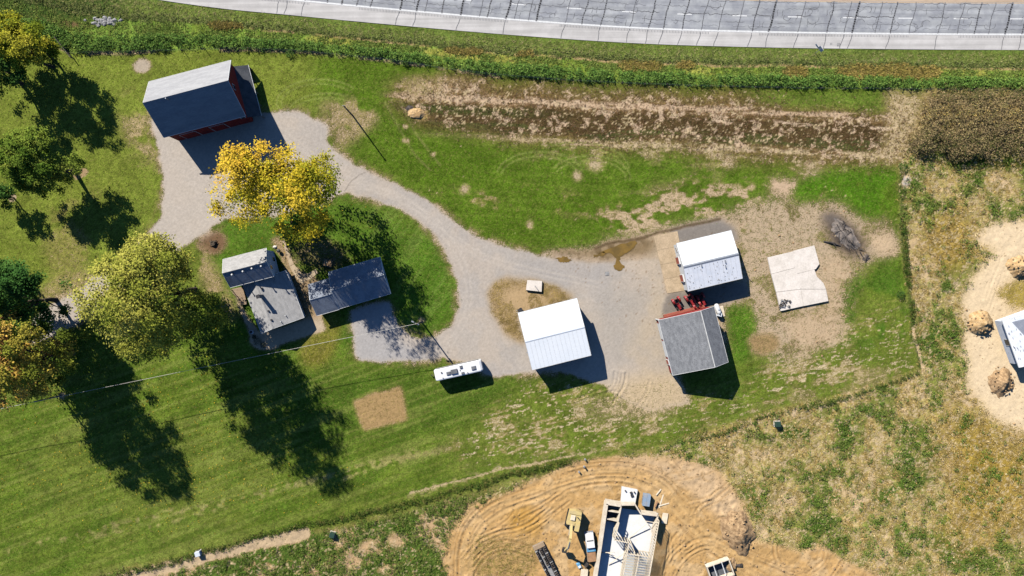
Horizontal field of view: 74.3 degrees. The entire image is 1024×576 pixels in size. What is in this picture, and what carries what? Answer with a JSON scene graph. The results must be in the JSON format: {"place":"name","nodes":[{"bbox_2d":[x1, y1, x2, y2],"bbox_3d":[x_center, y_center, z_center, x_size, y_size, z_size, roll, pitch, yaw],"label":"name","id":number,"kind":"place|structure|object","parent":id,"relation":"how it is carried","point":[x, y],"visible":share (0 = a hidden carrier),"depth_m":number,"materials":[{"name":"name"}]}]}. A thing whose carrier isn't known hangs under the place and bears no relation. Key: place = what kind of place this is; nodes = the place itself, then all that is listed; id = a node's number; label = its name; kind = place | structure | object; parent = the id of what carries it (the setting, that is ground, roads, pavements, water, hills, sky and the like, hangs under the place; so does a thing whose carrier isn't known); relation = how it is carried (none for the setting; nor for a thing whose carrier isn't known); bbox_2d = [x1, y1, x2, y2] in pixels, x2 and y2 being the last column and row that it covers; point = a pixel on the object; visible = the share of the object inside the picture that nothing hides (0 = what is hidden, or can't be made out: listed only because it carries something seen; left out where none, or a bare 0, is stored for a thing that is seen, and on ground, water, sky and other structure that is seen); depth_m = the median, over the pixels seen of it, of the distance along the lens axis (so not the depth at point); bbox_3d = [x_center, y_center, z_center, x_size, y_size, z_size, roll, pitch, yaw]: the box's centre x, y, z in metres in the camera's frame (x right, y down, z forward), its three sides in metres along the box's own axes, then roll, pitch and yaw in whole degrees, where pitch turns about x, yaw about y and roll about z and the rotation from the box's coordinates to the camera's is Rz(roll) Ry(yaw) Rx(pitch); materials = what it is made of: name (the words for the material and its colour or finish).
{"place":"outdoors","nodes":[
{"label":"outdoors","id":0,"kind":"place"},
{"bbox_2d":[282,241,317,283],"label":"concrete path","id":1,"kind":"structure","parent":0,"point":[299,276],"depth_m":149.95,"materials":[{"name":"beige concrete"}]},
{"bbox_2d":[32,110,687,409],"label":"gravel driveway","id":2,"kind":"structure","parent":0,"point":[621,310],"depth_m":150.00,"materials":[{"name":"grey gravel"}]},
{"bbox_2d":[518,298,590,369],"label":"pole barn","id":3,"kind":"structure","parent":2,"relation":"on","point":[554,333],"depth_m":144.53,"materials":[{"name":"white metal"}]},
{"bbox_2d":[0,36,933,575],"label":"lawn","id":4,"kind":"structure","parent":0,"point":[98,122],"depth_m":150.00,"materials":[{"name":"green plant"}]},
{"bbox_2d":[0,182,15,211],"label":"young tree","id":5,"kind":"object","parent":4,"relation":"on","point":[4,194],"visible":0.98,"depth_m":145.96,"materials":[{"name":"green plant"}]},
{"bbox_2d":[0,30,29,98],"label":"corner tree","id":6,"kind":"object","parent":4,"relation":"on","point":[9,80],"visible":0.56,"depth_m":142.02,"materials":[{"name":"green plant"}]},
{"bbox_2d":[0,10,62,71],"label":"yellow tree","id":7,"kind":"object","parent":4,"relation":"on","point":[26,36],"visible":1,"depth_m":139.35,"materials":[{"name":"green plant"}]},
{"bbox_2d":[0,256,72,342],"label":"dark green tree","id":8,"kind":"object","parent":4,"relation":"on","point":[13,281],"visible":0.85,"depth_m":137.37,"materials":[{"name":"green plant"}]},
{"bbox_2d":[0,124,86,200],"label":"oak tree","id":9,"kind":"object","parent":4,"relation":"on","point":[26,170],"visible":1,"depth_m":139.22,"materials":[{"name":"green plant"}]},
{"bbox_2d":[0,308,93,411],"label":"orange maple tree","id":10,"kind":"object","parent":4,"relation":"on","point":[20,370],"visible":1,"depth_m":131.11,"materials":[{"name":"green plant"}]},
{"bbox_2d":[66,223,234,363],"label":"shade tree","id":11,"kind":"object","parent":4,"relation":"on","point":[129,305],"visible":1,"depth_m":123.39,"materials":[{"name":"green plant"}]},
{"bbox_2d":[159,43,169,52],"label":"shrub","id":12,"kind":"object","parent":4,"relation":"on","point":[165,49],"visible":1,"depth_m":149.32,"materials":[{"name":"green plant"}]},
{"bbox_2d":[2,204,390,531],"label":"fallen leaves","id":13,"kind":"object","parent":4,"relation":"on","point":[181,438],"visible":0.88,"depth_m":149.94,"materials":[{"name":"plant"}]},
{"bbox_2d":[194,549,202,556],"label":"utility box","id":14,"kind":"object","parent":4,"relation":"on","point":[197,553],"visible":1,"depth_m":148.90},
{"bbox_2d":[143,60,264,140],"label":"barn","id":15,"kind":"structure","parent":4,"relation":"on","point":[201,101],"depth_m":142.19,"materials":[{"name":"grey"}]},
{"bbox_2d":[179,131,201,138],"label":"barn door","id":16,"kind":"structure","parent":15,"relation":"in","point":[192,134],"depth_m":147.97,"materials":[{"name":"red paint"}]},
{"bbox_2d":[208,123,230,130],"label":"barn door","id":17,"kind":"structure","parent":15,"relation":"in","point":[223,126],"depth_m":147.95,"materials":[{"name":"red paint"}]},
{"bbox_2d":[209,240,217,246],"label":"tree stump","id":18,"kind":"object","parent":4,"relation":"on","point":[213,243],"visible":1,"depth_m":149.51,"materials":[{"name":"wood"}]},
{"bbox_2d":[230,287,246,304],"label":"wooden deck","id":19,"kind":"structure","parent":4,"relation":"on","point":[238,293],"depth_m":149.58,"materials":[{"name":"brown wood"}]},
{"bbox_2d":[222,248,304,333],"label":"farmhouse","id":20,"kind":"object","parent":4,"relation":"on","point":[271,294],"visible":1,"depth_m":145.96,"materials":[{"name":"concrete"}]},
{"bbox_2d":[205,136,343,247],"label":"maple tree","id":21,"kind":"object","parent":4,"relation":"on","point":[296,188],"visible":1,"depth_m":129.82,"materials":[{"name":"yellow plant"}]},
{"bbox_2d":[286,49,294,57],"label":"shrub","id":22,"kind":"object","parent":4,"relation":"on","point":[291,53],"visible":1,"depth_m":149.40,"materials":[{"name":"green plant"}]},
{"bbox_2d":[322,258,332,267],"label":"planter frame","id":23,"kind":"object","parent":4,"relation":"on","point":[327,262],"visible":1,"depth_m":149.75,"materials":[{"name":"green wood"}]},
{"bbox_2d":[308,257,390,315],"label":"garage","id":24,"kind":"structure","parent":4,"relation":"on","point":[347,286],"depth_m":146.29,"materials":[{"name":"grey"}]},
{"bbox_2d":[354,386,407,429],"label":"garden plot","id":25,"kind":"object","parent":4,"relation":"on","point":[378,408],"visible":1,"depth_m":150.01,"materials":[{"name":"brown soil"}]},
{"bbox_2d":[405,105,425,118],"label":"pile","id":26,"kind":"object","parent":4,"relation":"on","point":[416,113],"visible":1,"depth_m":149.70,"materials":[{"name":"sand"}]},
{"bbox_2d":[431,359,483,380],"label":"travel trailer","id":27,"kind":"object","parent":4,"relation":"on","point":[458,369],"visible":1,"depth_m":146.88,"materials":[{"name":"white metal"}]},
{"bbox_2d":[71,47,1022,90],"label":"wire fence","id":28,"kind":"object","parent":4,"relation":"on","point":[512,76],"visible":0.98,"depth_m":149.11,"materials":[{"name":"grey metal"}]},
{"bbox_2d":[895,290,904,299],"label":"shrub","id":29,"kind":"object","parent":4,"relation":"on","point":[900,294],"visible":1,"depth_m":149.60,"materials":[{"name":"green plant"}]},
{"bbox_2d":[0,0,1023,87],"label":"roadside verge","id":30,"kind":"structure","parent":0,"point":[71,17],"depth_m":150.15,"materials":[{"name":"green plant"}]},
{"bbox_2d":[54,37,73,58],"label":"utility pole","id":31,"kind":"object","parent":30,"relation":"on","point":[63,48],"visible":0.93,"depth_m":148.93,"materials":[{"name":"wood"}]},
{"bbox_2d":[84,16,122,26],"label":"rubble heap","id":32,"kind":"object","parent":30,"relation":"on","point":[108,20],"visible":1,"depth_m":150.00,"materials":[{"name":"grey stone"}]},
{"bbox_2d":[0,13,1023,91],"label":"roadside bushes","id":33,"kind":"object","parent":30,"relation":"on","point":[101,44],"visible":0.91,"depth_m":149.45,"materials":[{"name":"green plant"}]},
{"bbox_2d":[0,0,1023,81],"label":"roadside weeds","id":34,"kind":"object","parent":30,"relation":"on","point":[369,44],"visible":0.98,"depth_m":150.06,"materials":[{"name":"green plant"}]},
{"bbox_2d":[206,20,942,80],"bbox_3d":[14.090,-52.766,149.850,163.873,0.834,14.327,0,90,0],"label":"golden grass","id":35,"kind":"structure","parent":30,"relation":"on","point":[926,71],"depth_m":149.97,"materials":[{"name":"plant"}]},
{"bbox_2d":[815,44,822,52],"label":"road sign","id":36,"kind":"object","parent":30,"relation":"on","point":[820,48],"visible":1,"depth_m":147.56,"materials":[{"name":"metal"}]},
{"bbox_2d":[101,87,1023,575],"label":"meadow ground","id":37,"kind":"structure","parent":0,"point":[955,264],"depth_m":150.00,"materials":[{"name":"plant"}]},
{"bbox_2d":[329,531,336,538],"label":"utility box","id":38,"kind":"object","parent":37,"relation":"on","point":[332,535],"visible":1,"depth_m":148.93,"materials":[{"name":"green metal"}]},
{"bbox_2d":[118,172,919,575],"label":"fence line weeds","id":39,"kind":"object","parent":37,"relation":"on","point":[482,484],"visible":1,"depth_m":149.71,"materials":[{"name":"green plant"}]},
{"bbox_2d":[99,88,1023,575],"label":"green weeds","id":40,"kind":"object","parent":37,"relation":"on","point":[461,504],"visible":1,"depth_m":149.71,"materials":[{"name":"green plant"}]},
{"bbox_2d":[773,420,780,426],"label":"utility box","id":41,"kind":"object","parent":37,"relation":"on","point":[777,423],"visible":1,"depth_m":148.79,"materials":[{"name":"green metal"}]},
{"bbox_2d":[897,162,909,172],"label":"shrub","id":42,"kind":"object","parent":37,"relation":"on","point":[903,166],"visible":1,"depth_m":149.38,"materials":[{"name":"green plant"}]},
{"bbox_2d":[908,85,1023,162],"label":"brush thicket","id":43,"kind":"object","parent":37,"relation":"on","point":[1000,128],"visible":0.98,"depth_m":147.91,"materials":[{"name":"plant"}]},
{"bbox_2d":[910,80,1023,163],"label":"thicket greens","id":44,"kind":"object","parent":37,"relation":"on","point":[974,96],"visible":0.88,"depth_m":148.37,"materials":[{"name":"green plant"}]},
{"bbox_2d":[920,100,1023,135],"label":"golden thicket","id":45,"kind":"object","parent":37,"relation":"on","point":[978,117],"visible":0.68,"depth_m":148.13,"materials":[{"name":"brown plant"}]},
{"bbox_2d":[163,0,1023,49],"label":"road shoulder","id":46,"kind":"object","parent":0,"point":[552,30],"visible":0.99,"depth_m":149.95},
{"bbox_2d":[262,0,1023,49],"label":"highway","id":47,"kind":"structure","parent":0,"point":[874,17],"depth_m":149.94,"materials":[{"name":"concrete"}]},
{"bbox_2d":[396,74,920,164],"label":"crop field","id":48,"kind":"structure","parent":0,"point":[883,157],"depth_m":150.00,"materials":[{"name":"brown soil"}]},
{"bbox_2d":[384,68,933,183],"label":"crop residue","id":49,"kind":"object","parent":48,"relation":"on","point":[774,143],"visible":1,"depth_m":149.95},
{"bbox_2d":[654,231,684,292],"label":"concrete apron","id":50,"kind":"object","parent":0,"point":[670,269],"visible":0.7,"depth_m":149.93,"materials":[{"name":"beige concrete"}]},
{"bbox_2d":[487,198,896,357],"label":"dirt yard","id":51,"kind":"structure","parent":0,"point":[772,218],"depth_m":150.00,"materials":[{"name":"brown soil"}]},
{"bbox_2d":[526,280,541,291],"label":"well cover","id":52,"kind":"object","parent":51,"relation":"on","point":[533,285],"visible":1,"depth_m":149.45,"materials":[{"name":"concrete"}]},
{"bbox_2d":[555,256,571,262],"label":"puddle","id":53,"kind":"object","parent":51,"relation":"on","point":[563,259],"visible":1,"depth_m":149.95,"materials":[{"name":"liquid"}]},
{"bbox_2d":[599,241,636,270],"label":"puddle","id":54,"kind":"object","parent":51,"relation":"on","point":[617,252],"visible":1,"depth_m":149.95,"materials":[{"name":"liquid"}]},
{"bbox_2d":[671,296,682,309],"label":"tractor","id":55,"kind":"object","parent":51,"relation":"on","point":[676,302],"visible":1,"depth_m":148.93,"materials":[{"name":"red paint"}]},
{"bbox_2d":[684,292,695,307],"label":"tractor","id":56,"kind":"object","parent":51,"relation":"on","point":[688,298],"visible":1,"depth_m":148.84,"materials":[{"name":"red metal"}]},
{"bbox_2d":[655,305,727,374],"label":"workshop","id":57,"kind":"structure","parent":51,"relation":"on","point":[692,339],"depth_m":144.46,"materials":[{"name":"grey metal"}]},
{"bbox_2d":[657,323,662,338],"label":"overhead door","id":58,"kind":"structure","parent":57,"relation":"in","point":[657,323],"depth_m":148.92,"materials":[{"name":"white paint"}]},
{"bbox_2d":[662,341,666,356],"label":"overhead door","id":59,"kind":"structure","parent":57,"relation":"in","point":[662,341],"depth_m":148.81,"materials":[{"name":"white paint"}]},
{"bbox_2d":[691,296,701,309],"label":"tractor","id":60,"kind":"object","parent":51,"relation":"on","point":[698,304],"visible":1,"depth_m":148.83,"materials":[{"name":"red metal"}]},
{"bbox_2d":[695,292,706,304],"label":"tractor","id":61,"kind":"object","parent":51,"relation":"on","point":[700,297],"visible":1,"depth_m":148.84,"materials":[{"name":"red metal"}]},
{"bbox_2d":[714,304,720,313],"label":"propane tank","id":62,"kind":"object","parent":51,"relation":"on","point":[717,309],"visible":0.98,"depth_m":148.63,"materials":[{"name":"white metal"}]},
{"bbox_2d":[719,306,724,316],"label":"pallet stack","id":63,"kind":"object","parent":51,"relation":"on","point":[722,312],"visible":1,"depth_m":149.83,"materials":[{"name":"beige wood"}]},
{"bbox_2d":[767,246,827,310],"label":"concrete slab","id":64,"kind":"structure","parent":51,"relation":"on","point":[798,266],"depth_m":149.58,"materials":[{"name":"beige concrete"}]},
{"bbox_2d":[778,299,790,307],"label":"brick heap","id":65,"kind":"object","parent":64,"relation":"on","point":[781,303],"visible":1,"depth_m":149.38,"materials":[{"name":"grey stone"}]},
{"bbox_2d":[831,218,864,259],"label":"burn pile","id":66,"kind":"object","parent":51,"relation":"on","point":[843,233],"visible":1,"depth_m":149.83,"materials":[{"name":"grey wood"}]},
{"bbox_2d":[862,254,869,260],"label":"brush heap","id":67,"kind":"object","parent":51,"relation":"on","point":[866,257],"visible":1,"depth_m":149.77,"materials":[{"name":"grey wood"}]},
{"bbox_2d":[674,230,742,290],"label":"metal shed","id":68,"kind":"structure","parent":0,"point":[708,261],"depth_m":146.09,"materials":[{"name":"metal"}]},
{"bbox_2d":[675,257,680,264],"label":"door","id":69,"kind":"structure","parent":68,"relation":"in","point":[677,258],"depth_m":148.12,"materials":[{"name":"white paint"}]},
{"bbox_2d":[679,274,684,281],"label":"door","id":70,"kind":"structure","parent":68,"relation":"in","point":[682,279],"depth_m":148.14,"materials":[{"name":"white paint"}]},
{"bbox_2d":[446,221,1023,575],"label":"bare earth","id":71,"kind":"structure","parent":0,"point":[984,294],"depth_m":149.99,"materials":[{"name":"beige soil"}]},
{"bbox_2d":[532,541,559,575],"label":"form rack","id":72,"kind":"object","parent":71,"relation":"on","point":[545,559],"visible":1,"depth_m":149.15,"materials":[{"name":"grey metal"}]},
{"bbox_2d":[562,508,581,553],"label":"excavator","id":73,"kind":"object","parent":71,"relation":"on","point":[573,519],"visible":1,"depth_m":147.62,"materials":[{"name":"metal"}]},
{"bbox_2d":[580,569,587,575],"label":"timber stack","id":74,"kind":"object","parent":71,"relation":"on","point":[584,572],"visible":1,"depth_m":149.44,"materials":[{"name":"beige wood"}]},
{"bbox_2d":[584,530,595,560],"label":"flatbed truck","id":75,"kind":"object","parent":71,"relation":"on","point":[589,539],"visible":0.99,"depth_m":148.75,"materials":[{"name":"white metal"}]},
{"bbox_2d":[586,548,595,551],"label":"tarp bundle","id":76,"kind":"object","parent":75,"relation":"on","point":[591,549],"visible":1,"depth_m":148.45,"materials":[{"name":"blue plastic"}]},
{"bbox_2d":[587,551,595,561],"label":"board stack","id":77,"kind":"object","parent":75,"relation":"on","point":[591,556],"visible":1,"depth_m":148.62,"materials":[{"name":"brown wood"}]},
{"bbox_2d":[593,499,658,575],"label":"house frame","id":78,"kind":"object","parent":71,"relation":"on","point":[626,542],"visible":1,"depth_m":149.84,"materials":[{"name":"wood"}]},
{"bbox_2d":[621,486,637,502],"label":"porch slab","id":79,"kind":"structure","parent":71,"relation":"on","point":[626,496],"depth_m":149.15,"materials":[{"name":"concrete"}]},
{"bbox_2d":[641,493,650,506],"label":"dumpster","id":80,"kind":"object","parent":71,"relation":"on","point":[646,498],"visible":1,"depth_m":148.62,"materials":[{"name":"blue metal"}]},
{"bbox_2d":[661,513,667,523],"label":"sheet stack","id":81,"kind":"object","parent":71,"relation":"on","point":[664,518],"visible":1,"depth_m":149.77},
{"bbox_2d":[705,556,734,575],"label":"foundation pit","id":82,"kind":"object","parent":71,"relation":"on","point":[718,567],"visible":1,"depth_m":149.91,"materials":[{"name":"concrete"}]},
{"bbox_2d":[727,557,742,571],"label":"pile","id":83,"kind":"object","parent":71,"relation":"on","point":[733,562],"visible":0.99,"depth_m":149.56,"materials":[{"name":"wood"}]},
{"bbox_2d":[449,193,1023,575],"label":"soil clods","id":84,"kind":"object","parent":71,"relation":"on","point":[684,545],"visible":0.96,"depth_m":149.93,"materials":[{"name":"brown soil"}]},
{"bbox_2d":[720,510,757,556],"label":"soil mound","id":85,"kind":"object","parent":71,"relation":"on","point":[738,533],"visible":1,"depth_m":149.21,"materials":[{"name":"beige soil"}]},
{"bbox_2d":[967,309,993,336],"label":"soil mound","id":86,"kind":"object","parent":71,"relation":"on","point":[980,322],"visible":1,"depth_m":149.12,"materials":[{"name":"brown soil"}]},
{"bbox_2d":[987,366,1014,397],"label":"soil mound","id":87,"kind":"object","parent":71,"relation":"on","point":[1000,384],"visible":1,"depth_m":149.40,"materials":[{"name":"beige soil"}]},
{"bbox_2d":[995,310,1023,367],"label":"new house","id":88,"kind":"structure","parent":71,"relation":"on","point":[1010,328],"depth_m":146.59,"materials":[{"name":"grey concrete"}]},
{"bbox_2d":[1004,339,1009,345],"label":"window","id":89,"kind":"structure","parent":88,"relation":"in","point":[1007,343],"depth_m":148.33,"materials":[{"name":"grey glass"}]},
{"bbox_2d":[1005,255,1023,279],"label":"soil mound","id":90,"kind":"object","parent":71,"relation":"on","point":[1014,266],"visible":1,"depth_m":149.26,"materials":[{"name":"brown soil"}]},
{"bbox_2d":[800,0,1023,1],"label":"shoulder","id":91,"kind":"object","parent":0,"point":[927,0],"visible":1,"depth_m":149.95},
{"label":"utility pole","id":92,"kind":"object","parent":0,"visible":0},
{"bbox_2d":[35,324,413,401],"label":"power line","id":93,"kind":"object","parent":92,"relation":"attached to","point":[226,362],"visible":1,"depth_m":141.97,"materials":[{"name":"black metal"}]}
]}

